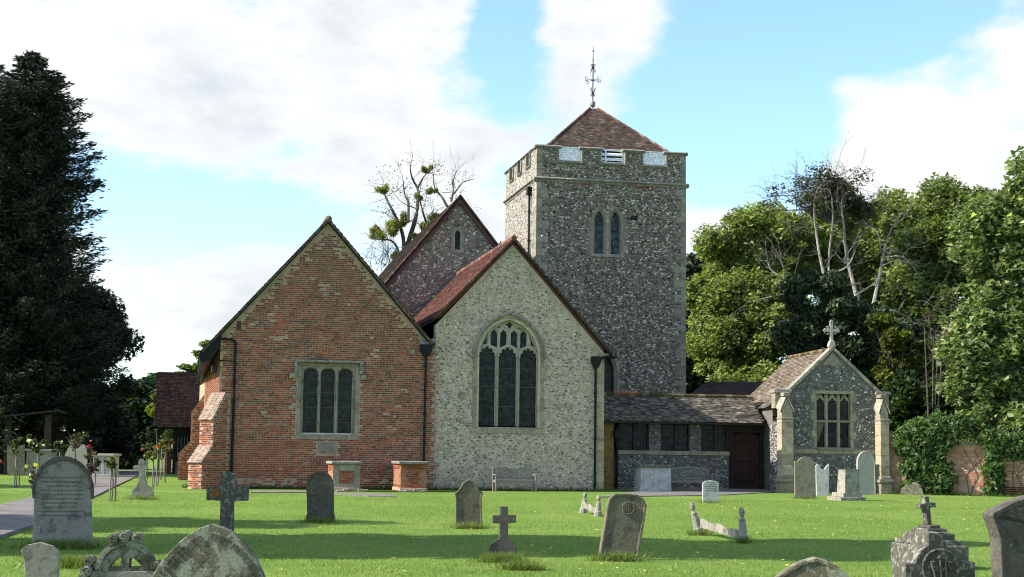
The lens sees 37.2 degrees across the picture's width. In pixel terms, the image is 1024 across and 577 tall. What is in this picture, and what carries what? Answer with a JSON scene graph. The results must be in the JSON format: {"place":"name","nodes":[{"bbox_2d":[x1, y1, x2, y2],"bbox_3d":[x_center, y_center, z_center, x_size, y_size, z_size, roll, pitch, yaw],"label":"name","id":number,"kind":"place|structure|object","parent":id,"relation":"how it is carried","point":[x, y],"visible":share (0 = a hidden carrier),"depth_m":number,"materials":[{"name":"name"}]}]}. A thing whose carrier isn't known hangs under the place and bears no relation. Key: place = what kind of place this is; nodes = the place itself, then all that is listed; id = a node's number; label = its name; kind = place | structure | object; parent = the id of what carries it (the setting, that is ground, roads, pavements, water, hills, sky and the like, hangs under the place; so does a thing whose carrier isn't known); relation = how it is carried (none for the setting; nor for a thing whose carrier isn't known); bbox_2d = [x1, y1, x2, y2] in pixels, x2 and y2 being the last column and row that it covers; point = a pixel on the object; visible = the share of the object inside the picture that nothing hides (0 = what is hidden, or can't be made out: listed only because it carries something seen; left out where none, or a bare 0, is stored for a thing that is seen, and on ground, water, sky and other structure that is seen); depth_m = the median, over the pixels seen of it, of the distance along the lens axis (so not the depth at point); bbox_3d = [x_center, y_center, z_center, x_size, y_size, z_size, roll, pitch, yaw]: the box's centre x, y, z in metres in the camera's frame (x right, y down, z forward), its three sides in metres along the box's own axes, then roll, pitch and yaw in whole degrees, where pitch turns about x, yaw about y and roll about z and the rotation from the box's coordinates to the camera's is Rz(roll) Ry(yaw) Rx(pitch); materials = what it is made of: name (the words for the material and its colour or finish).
{"place":"outdoors","nodes":[
{"label":"outdoors","id":0,"kind":"place"},
{"bbox_2d":[0,470,138,537],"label":"path","id":1,"kind":"structure","parent":0,"point":[16,516],"depth_m":34.57,"materials":[{"name":"grey concrete"}]},
{"bbox_2d":[83,440,100,483],"bbox_3d":[-15.389,6.403,55.704,0.804,1.693,0.567,-2,-7,26],"label":"standard rose","id":2,"kind":"object","parent":1,"relation":"on","point":[92,468],"visible":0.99,"depth_m":55.60,"materials":[{"name":"green plant"}]},
{"bbox_2d":[92,454,121,476],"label":"chest tomb","id":3,"kind":"object","parent":1,"relation":"on","point":[104,471],"visible":0.57,"depth_m":71.48,"materials":[{"name":"grey stone"}]},
{"bbox_2d":[251,490,396,496],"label":"path","id":4,"kind":"structure","parent":0,"point":[337,493],"depth_m":50.16,"materials":[{"name":"grey concrete"}]},
{"bbox_2d":[0,457,1014,576],"bbox_3d":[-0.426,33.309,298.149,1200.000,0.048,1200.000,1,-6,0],"label":"lawn","id":5,"kind":"structure","parent":0,"point":[171,485],"depth_m":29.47,"materials":[{"name":"green plant"}]},
{"bbox_2d":[7,444,24,475],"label":"headstone","id":6,"kind":"object","parent":5,"relation":"on","point":[11,457],"visible":0.6,"depth_m":73.49,"materials":[{"name":"grey stone"}]},
{"bbox_2d":[9,437,22,487],"bbox_3d":[-17.227,6.060,52.607,0.508,1.870,0.540,1,-6,0],"label":"standard rose","id":7,"kind":"object","parent":5,"relation":"on","point":[15,445],"visible":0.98,"depth_m":52.60,"materials":[{"name":"green plant"}]},
{"bbox_2d":[25,463,38,488],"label":"standard rose","id":8,"kind":"object","parent":5,"relation":"on","point":[33,476],"visible":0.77,"depth_m":51.53,"materials":[{"name":"green plant"}]},
{"bbox_2d":[0,64,63,458],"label":"conifer tree","id":9,"kind":"object","parent":5,"relation":"on","point":[10,87],"visible":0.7,"depth_m":77.32,"materials":[{"name":"green plant"}]},
{"bbox_2d":[0,395,71,474],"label":"open shed","id":10,"kind":"structure","parent":5,"relation":"on","point":[47,435],"depth_m":75.56,"materials":[{"name":"black paint"}]},
{"bbox_2d":[25,434,51,472],"bbox_3d":[-17.965,6.517,57.622,0.975,2.007,0.634,4,-7,-29],"label":"standard rose","id":11,"kind":"object","parent":5,"relation":"on","point":[41,444],"visible":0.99,"depth_m":57.60,"materials":[{"name":"green plant"}]},
{"bbox_2d":[21,542,58,576],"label":"headstone","id":12,"kind":"object","parent":5,"relation":"on","point":[41,559],"visible":1,"depth_m":16.97,"materials":[{"name":"grey stone"}]},
{"bbox_2d":[25,449,58,474],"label":"chest tomb","id":13,"kind":"object","parent":5,"relation":"on","point":[31,458],"visible":0.46,"depth_m":74.49,"materials":[{"name":"grey stone"}]},
{"bbox_2d":[51,440,67,455],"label":"standard rose","id":14,"kind":"object","parent":5,"relation":"on","point":[60,446],"visible":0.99,"depth_m":56.69,"materials":[{"name":"green plant"}]},
{"bbox_2d":[53,441,65,455],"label":"headstone","id":15,"kind":"object","parent":5,"relation":"on","point":[62,452],"visible":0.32,"depth_m":77.52,"materials":[{"name":"grey stone"}]},
{"bbox_2d":[32,456,93,545],"bbox_3d":[-6.660,3.234,22.543,0.897,1.493,0.175,3,-7,-21],"label":"headstone","id":16,"kind":"object","parent":5,"relation":"on","point":[62,491],"visible":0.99,"depth_m":22.50,"materials":[{"name":"grey stone"}]},
{"bbox_2d":[0,50,133,464],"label":"conifer tree","id":17,"kind":"object","parent":5,"relation":"on","point":[41,103],"visible":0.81,"depth_m":79.04,"materials":[{"name":"green plant"}]},
{"bbox_2d":[57,426,93,458],"bbox_3d":[-16.340,6.212,56.594,1.198,2.237,0.967,-3,-7,32],"label":"standard rose","id":18,"kind":"object","parent":5,"relation":"on","point":[74,444],"visible":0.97,"depth_m":56.65,"materials":[{"name":"green plant"}]},
{"bbox_2d":[65,445,86,467],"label":"headstone","id":19,"kind":"object","parent":5,"relation":"on","point":[81,451],"visible":0.3,"depth_m":71.55,"materials":[{"name":"grey stone"}]},
{"bbox_2d":[35,280,145,471],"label":"yew tree","id":20,"kind":"object","parent":5,"relation":"on","point":[114,437],"visible":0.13,"depth_m":86.32,"materials":[{"name":"green plant"}]},
{"bbox_2d":[103,455,117,501],"bbox_3d":[-10.770,5.126,40.659,0.412,1.358,0.298,3,-6,-17],"label":"standard rose","id":21,"kind":"object","parent":5,"relation":"on","point":[111,464],"visible":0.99,"depth_m":40.67,"materials":[{"name":"green plant"}]},
{"bbox_2d":[78,530,161,576],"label":"headstone","id":22,"kind":"object","parent":5,"relation":"on","point":[124,548],"visible":0.99,"depth_m":14.40,"materials":[{"name":"grey stone"}]},
{"bbox_2d":[97,376,165,469],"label":"evergreen tree","id":23,"kind":"object","parent":5,"relation":"on","point":[142,432],"visible":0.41,"depth_m":98.55,"materials":[{"name":"green plant"}]},
{"bbox_2d":[122,372,157,456],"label":"broadleaf tree","id":24,"kind":"object","parent":5,"relation":"on","point":[152,376],"visible":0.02,"depth_m":150.81,"materials":[{"name":"green plant"}]},
{"bbox_2d":[132,459,154,498],"bbox_3d":[-10.568,5.523,43.628,0.636,1.268,0.140,1,-6,-6],"label":"stone cross","id":25,"kind":"object","parent":5,"relation":"on","point":[142,488],"visible":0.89,"depth_m":43.55,"materials":[{"name":"grey stone"}]},
{"bbox_2d":[140,440,152,481],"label":"standard rose","id":26,"kind":"object","parent":5,"relation":"on","point":[143,448],"visible":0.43,"depth_m":59.99,"materials":[{"name":"green plant"}]},
{"bbox_2d":[144,393,158,469],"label":"bush","id":27,"kind":"object","parent":5,"relation":"on","point":[150,410],"visible":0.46,"depth_m":92.45,"materials":[{"name":"green plant"}]},
{"bbox_2d":[143,443,159,489],"bbox_3d":[-12.503,6.210,52.827,0.658,1.740,0.458,-3,-7,33],"label":"standard rose","id":28,"kind":"object","parent":5,"relation":"on","point":[148,454],"visible":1,"depth_m":52.79,"materials":[{"name":"green plant"}]},
{"bbox_2d":[151,439,169,485],"bbox_3d":[-13.184,6.590,57.081,0.800,1.868,0.547,-1,-6,20],"label":"standard rose","id":29,"kind":"object","parent":5,"relation":"on","point":[165,447],"visible":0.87,"depth_m":57.04,"materials":[{"name":"green plant"}]},
{"bbox_2d":[159,431,167,479],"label":"standard rose","id":30,"kind":"object","parent":5,"relation":"on","point":[163,435],"visible":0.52,"depth_m":67.91,"materials":[{"name":"green plant"}]},
{"bbox_2d":[160,438,174,482],"bbox_3d":[-14.206,7.069,62.108,0.750,1.957,0.589,-2,-7,23],"label":"standard rose","id":31,"kind":"object","parent":5,"relation":"on","point":[169,443],"visible":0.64,"depth_m":62.15,"materials":[{"name":"green plant"}]},
{"bbox_2d":[155,372,199,473],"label":"timber porch","id":32,"kind":"object","parent":5,"relation":"on","point":[177,398],"visible":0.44,"depth_m":84.71,"materials":[{"name":"brown wood"}]},
{"bbox_2d":[174,339,210,372],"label":"broadleaf tree","id":33,"kind":"object","parent":5,"relation":"on","point":[188,368],"visible":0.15,"depth_m":111.67,"materials":[{"name":"green plant"}]},
{"bbox_2d":[152,524,265,576],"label":"headstone","id":34,"kind":"object","parent":5,"relation":"on","point":[212,550],"visible":1,"depth_m":12.44,"materials":[{"name":"grey stone"}]},
{"bbox_2d":[206,472,248,531],"bbox_3d":[-4.469,3.709,23.809,0.651,1.663,0.156,1,-6,-5],"label":"stone cross","id":35,"kind":"object","parent":5,"relation":"on","point":[228,492],"visible":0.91,"depth_m":23.78,"materials":[{"name":"grey stone"}]},
{"bbox_2d":[306,471,334,520],"bbox_3d":[-3.892,4.307,30.912,0.596,1.189,0.120,1,-6,-5],"label":"headstone","id":36,"kind":"object","parent":5,"relation":"on","point":[320,492],"visible":0.78,"depth_m":30.87,"materials":[{"name":"grey stone"}]},
{"bbox_2d":[326,461,367,491],"bbox_3d":[-5.878,6.740,54.032,1.292,1.209,2.299,2,-6,-12],"label":"chest tomb","id":37,"kind":"object","parent":5,"relation":"on","point":[345,475],"visible":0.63,"depth_m":53.20,"materials":[{"name":"stone"}]},
{"bbox_2d":[391,461,428,491],"bbox_3d":[-3.663,6.819,54.606,1.092,1.229,2.309,2,-6,-12],"label":"chest tomb","id":38,"kind":"object","parent":5,"relation":"on","point":[409,476],"visible":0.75,"depth_m":53.83,"materials":[{"name":"brick"}]},
{"bbox_2d":[3,494,821,576],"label":"long grass","id":39,"kind":"structure","parent":5,"relation":"on","point":[515,562],"depth_m":21.03,"materials":[{"name":"green plant"}]},
{"bbox_2d":[357,136,480,270],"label":"mistletoe tree","id":40,"kind":"object","parent":5,"relation":"on","point":[393,225],"visible":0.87,"depth_m":96.83,"materials":[{"name":"green plant"}]},
{"bbox_2d":[177,49,688,490],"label":"church","id":41,"kind":"structure","parent":5,"relation":"on","point":[455,344],"depth_m":57.95,"materials":[{"name":"stone"}]},
{"bbox_2d":[289,359,366,439],"bbox_3d":[-6.826,4.123,56.245,2.887,2.926,0.467,2,-6,-12],"label":"window","id":42,"kind":"structure","parent":41,"relation":"in","point":[327,395],"depth_m":56.32,"materials":[{"name":"glass"}]},
{"bbox_2d":[451,227,463,252],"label":"window","id":43,"kind":"structure","parent":41,"relation":"in","point":[457,235],"depth_m":70.69,"materials":[{"name":"beige glass"}]},
{"bbox_2d":[471,312,545,433],"bbox_3d":[-0.148,3.214,57.899,2.888,4.618,0.420,2,-6,-12],"label":"window","id":44,"kind":"structure","parent":41,"relation":"in","point":[508,357],"depth_m":57.99,"materials":[{"name":"glass"}]},
{"bbox_2d":[586,208,628,257],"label":"window","id":45,"kind":"structure","parent":41,"relation":"in","point":[598,218],"depth_m":72.33,"materials":[{"name":"stone"}]},
{"bbox_2d":[604,358,619,391],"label":"window","id":46,"kind":"structure","parent":41,"relation":"in","point":[608,367],"depth_m":71.80,"materials":[{"name":"grey glass"}]},
{"bbox_2d":[455,479,482,526],"bbox_3d":[-0.842,4.258,29.550,0.548,1.084,0.130,1,-6,-5],"label":"headstone","id":47,"kind":"object","parent":5,"relation":"on","point":[468,495],"visible":0.67,"depth_m":29.50,"materials":[{"name":"grey stone"}]},
{"bbox_2d":[489,506,516,555],"bbox_3d":[-0.126,3.529,21.464,0.399,0.895,0.130,1,-6,-4],"label":"stone cross","id":48,"kind":"object","parent":5,"relation":"on","point":[503,542],"visible":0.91,"depth_m":21.41,"materials":[{"name":"grey stone"}]},
{"bbox_2d":[492,467,537,491],"bbox_3d":[0.099,7.009,55.735,1.580,0.928,0.600,2,-6,-12],"label":"bench","id":49,"kind":"object","parent":5,"relation":"on","point":[508,471],"visible":0.97,"depth_m":55.92,"materials":[{"name":"grey wood"}]},
{"bbox_2d":[84,429,974,458],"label":"distant woods","id":50,"kind":"object","parent":5,"relation":"on","point":[169,434],"depth_m":173.25,"materials":[{"name":"green plant"}]},
{"bbox_2d":[579,492,601,516],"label":"grave kerb","id":51,"kind":"structure","parent":5,"relation":"on","point":[596,510],"depth_m":35.98,"materials":[{"name":"white stone"}]},
{"bbox_2d":[182,483,1022,496],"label":"wall foot grass","id":52,"kind":"structure","parent":5,"relation":"on","point":[520,488],"depth_m":57.11,"materials":[{"name":"green plant"}]},
{"bbox_2d":[597,493,646,558],"bbox_3d":[1.548,3.428,21.387,0.685,1.081,0.182,1,-9,-6],"label":"headstone","id":53,"kind":"object","parent":5,"relation":"on","point":[624,521],"visible":0.79,"depth_m":21.34,"materials":[{"name":"grey stone"}]},
{"bbox_2d":[603,391,765,489],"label":"passage building","id":54,"kind":"structure","parent":5,"relation":"on","point":[718,436],"depth_m":62.11,"materials":[{"name":"grey stone"}]},
{"bbox_2d":[618,423,648,450],"bbox_3d":[4.925,5.971,61.655,1.291,1.185,0.120,2,-6,-12],"label":"window","id":55,"kind":"structure","parent":54,"relation":"in","point":[634,436],"depth_m":61.65,"materials":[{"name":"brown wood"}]},
{"bbox_2d":[661,424,689,450],"bbox_3d":[6.638,6.031,62.012,1.237,1.185,0.120,2,-6,-12],"label":"window","id":56,"kind":"structure","parent":54,"relation":"in","point":[674,437],"depth_m":62.02,"materials":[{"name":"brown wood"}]},
{"bbox_2d":[701,424,727,451],"bbox_3d":[8.287,6.088,62.351,1.168,1.185,0.120,2,-6,-12],"label":"window","id":57,"kind":"structure","parent":54,"relation":"in","point":[713,437],"depth_m":62.37,"materials":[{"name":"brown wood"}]},
{"bbox_2d":[732,433,758,488],"bbox_3d":[9.627,7.130,62.751,1.177,2.318,0.065,2,-6,-12],"label":"door","id":58,"kind":"structure","parent":54,"relation":"in","point":[745,446],"depth_m":62.73,"materials":[{"name":"brown wood"}]},
{"bbox_2d":[686,244,713,393],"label":"cypress tree","id":59,"kind":"object","parent":5,"relation":"on","point":[694,381],"visible":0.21,"depth_m":91.53,"materials":[{"name":"green plant"}]},
{"bbox_2d":[702,480,718,502],"bbox_3d":[6.036,6.253,46.212,0.494,0.827,0.123,1,-6,-5],"label":"headstone","id":60,"kind":"object","parent":5,"relation":"on","point":[710,489],"visible":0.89,"depth_m":46.17,"materials":[{"name":"grey stone"}]},
{"bbox_2d":[689,502,748,540],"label":"grave kerb","id":61,"kind":"structure","parent":5,"relation":"on","point":[699,523],"depth_m":26.84,"materials":[{"name":"white stone"}]},
{"bbox_2d":[691,381,762,394],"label":"outbuilding","id":62,"kind":"structure","parent":5,"relation":"on","point":[731,388],"depth_m":75.72,"materials":[{"name":"grey stone"}]},
{"bbox_2d":[686,199,850,381],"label":"broadleaf tree","id":63,"kind":"object","parent":5,"relation":"on","point":[720,344],"visible":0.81,"depth_m":87.06,"materials":[{"name":"green plant"}]},
{"bbox_2d":[794,456,815,497],"bbox_3d":[10.137,6.615,52.607,0.733,1.592,0.130,1,-6,-2],"label":"headstone","id":64,"kind":"object","parent":5,"relation":"on","point":[804,477],"visible":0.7,"depth_m":52.55,"materials":[{"name":"grey stone"}]},
{"bbox_2d":[775,557,848,576],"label":"headstone","id":65,"kind":"object","parent":5,"relation":"on","point":[813,567],"visible":1,"depth_m":11.35,"materials":[{"name":"grey stone"}]},
{"bbox_2d":[750,320,893,493],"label":"annexe chapel","id":66,"kind":"structure","parent":5,"relation":"on","point":[824,408],"depth_m":60.17,"materials":[{"name":"stone"}]},
{"bbox_2d":[810,390,855,450],"bbox_3d":[12.689,5.232,60.206,1.878,2.356,0.350,1,-6,-7],"label":"window","id":67,"kind":"structure","parent":66,"relation":"in","point":[830,416],"depth_m":60.21,"materials":[{"name":"stone"}]},
{"bbox_2d":[815,464,828,495],"bbox_3d":[11.390,7.022,55.769,0.495,1.161,0.100,1,-6,-3],"label":"headstone","id":68,"kind":"object","parent":5,"relation":"on","point":[822,482],"visible":0.94,"depth_m":55.72,"materials":[{"name":"grey stone"}]},
{"bbox_2d":[735,129,930,353],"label":"dying tree","id":69,"kind":"object","parent":5,"relation":"on","point":[837,191],"visible":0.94,"depth_m":82.00,"materials":[{"name":"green plant"}]},
{"bbox_2d":[827,469,865,500],"bbox_3d":[11.117,6.578,50.570,0.900,1.130,1.050,2,-6,-14],"label":"pedestal tomb","id":70,"kind":"object","parent":5,"relation":"on","point":[848,486],"visible":0.88,"depth_m":50.21,"materials":[{"name":"grey stone"}]},
{"bbox_2d":[768,268,947,391],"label":"yew tree","id":71,"kind":"object","parent":5,"relation":"on","point":[803,332],"visible":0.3,"depth_m":73.77,"materials":[{"name":"green plant"}]},
{"bbox_2d":[856,451,875,494],"bbox_3d":[13.497,7.155,57.955,0.709,1.896,0.140,2,-6,-8],"label":"headstone","id":72,"kind":"object","parent":5,"relation":"on","point":[865,463],"visible":0.81,"depth_m":57.91,"materials":[{"name":"grey stone"}]},
{"bbox_2d":[812,185,929,336],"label":"broadleaf tree","id":73,"kind":"object","parent":5,"relation":"on","point":[868,270],"visible":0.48,"depth_m":89.52,"materials":[{"name":"green plant"}]},
{"bbox_2d":[863,312,939,395],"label":"shrub","id":74,"kind":"object","parent":5,"relation":"on","point":[892,340],"visible":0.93,"depth_m":70.78,"materials":[{"name":"green plant"}]},
{"bbox_2d":[900,482,923,494],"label":"headstone","id":75,"kind":"object","parent":5,"relation":"on","point":[915,488],"visible":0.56,"depth_m":58.91,"materials":[{"name":"grey stone"}]},
{"bbox_2d":[883,369,973,433],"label":"shrub","id":76,"kind":"object","parent":5,"relation":"on","point":[907,398],"visible":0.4,"depth_m":66.75,"materials":[{"name":"green plant"}]},
{"bbox_2d":[891,496,968,563],"bbox_3d":[5.712,3.425,20.833,0.685,1.154,0.950,2,-6,-12],"label":"stone cross","id":77,"kind":"object","parent":5,"relation":"on","point":[900,546],"visible":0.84,"depth_m":20.79,"materials":[{"name":"grey stone"}]},
{"bbox_2d":[892,531,974,576],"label":"headstone","id":78,"kind":"object","parent":5,"relation":"on","point":[928,554],"visible":1,"depth_m":13.04,"materials":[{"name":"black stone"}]},
{"bbox_2d":[901,276,970,416],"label":"dead shrub","id":79,"kind":"object","parent":5,"relation":"on","point":[933,377],"visible":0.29,"depth_m":66.03,"materials":[{"name":"grey plant"}]},
{"bbox_2d":[876,172,1001,441],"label":"broadleaf tree","id":80,"kind":"object","parent":5,"relation":"on","point":[942,195],"visible":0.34,"depth_m":83.28,"materials":[{"name":"green plant"}]},
{"bbox_2d":[887,431,1023,496],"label":"garden wall","id":81,"kind":"structure","parent":5,"relation":"on","point":[957,456],"depth_m":58.75,"materials":[{"name":"brick"}]},
{"bbox_2d":[891,409,1023,496],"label":"ivy","id":82,"kind":"object","parent":81,"relation":"attached to","point":[921,445],"visible":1,"depth_m":58.70,"materials":[{"name":"green plant"}]},
{"bbox_2d":[931,145,1023,442],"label":"maple tree","id":83,"kind":"object","parent":5,"relation":"on","point":[981,343],"visible":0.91,"depth_m":60.03,"materials":[{"name":"green plant"}]},
{"bbox_2d":[982,495,1023,576],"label":"headstone","id":84,"kind":"object","parent":5,"relation":"on","point":[1004,521],"visible":1,"depth_m":12.01,"materials":[{"name":"grey stone"}]},
{"bbox_2d":[0,0,1023,386],"label":"sky","id":85,"kind":"structure","parent":0,"point":[228,132],"materials":[{"name":"blue"}]},
{"bbox_2d":[266,494,999,574],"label":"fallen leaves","id":86,"kind":"object","parent":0,"point":[724,519],"visible":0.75,"depth_m":31.81,"materials":[{"name":"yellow plant"}]},
{"bbox_2d":[600,490,775,497],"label":"path","id":87,"kind":"structure","parent":0,"point":[679,493],"depth_m":56.21,"materials":[{"name":"grey concrete"}]},
{"bbox_2d":[632,464,672,491],"bbox_3d":[5.432,7.407,58.849,1.334,1.193,1.208,2,-6,-10],"label":"chest tomb","id":88,"kind":"object","parent":87,"relation":"on","point":[652,477],"visible":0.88,"depth_m":58.37,"materials":[{"name":"grey stone"}]},
{"bbox_2d":[671,466,713,487],"bbox_3d":[6.995,7.501,59.817,1.770,0.990,0.600,2,-6,-10],"label":"bench","id":89,"kind":"object","parent":87,"relation":"on","point":[690,480],"visible":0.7,"depth_m":60.05,"materials":[{"name":"grey wood"}]}
]}

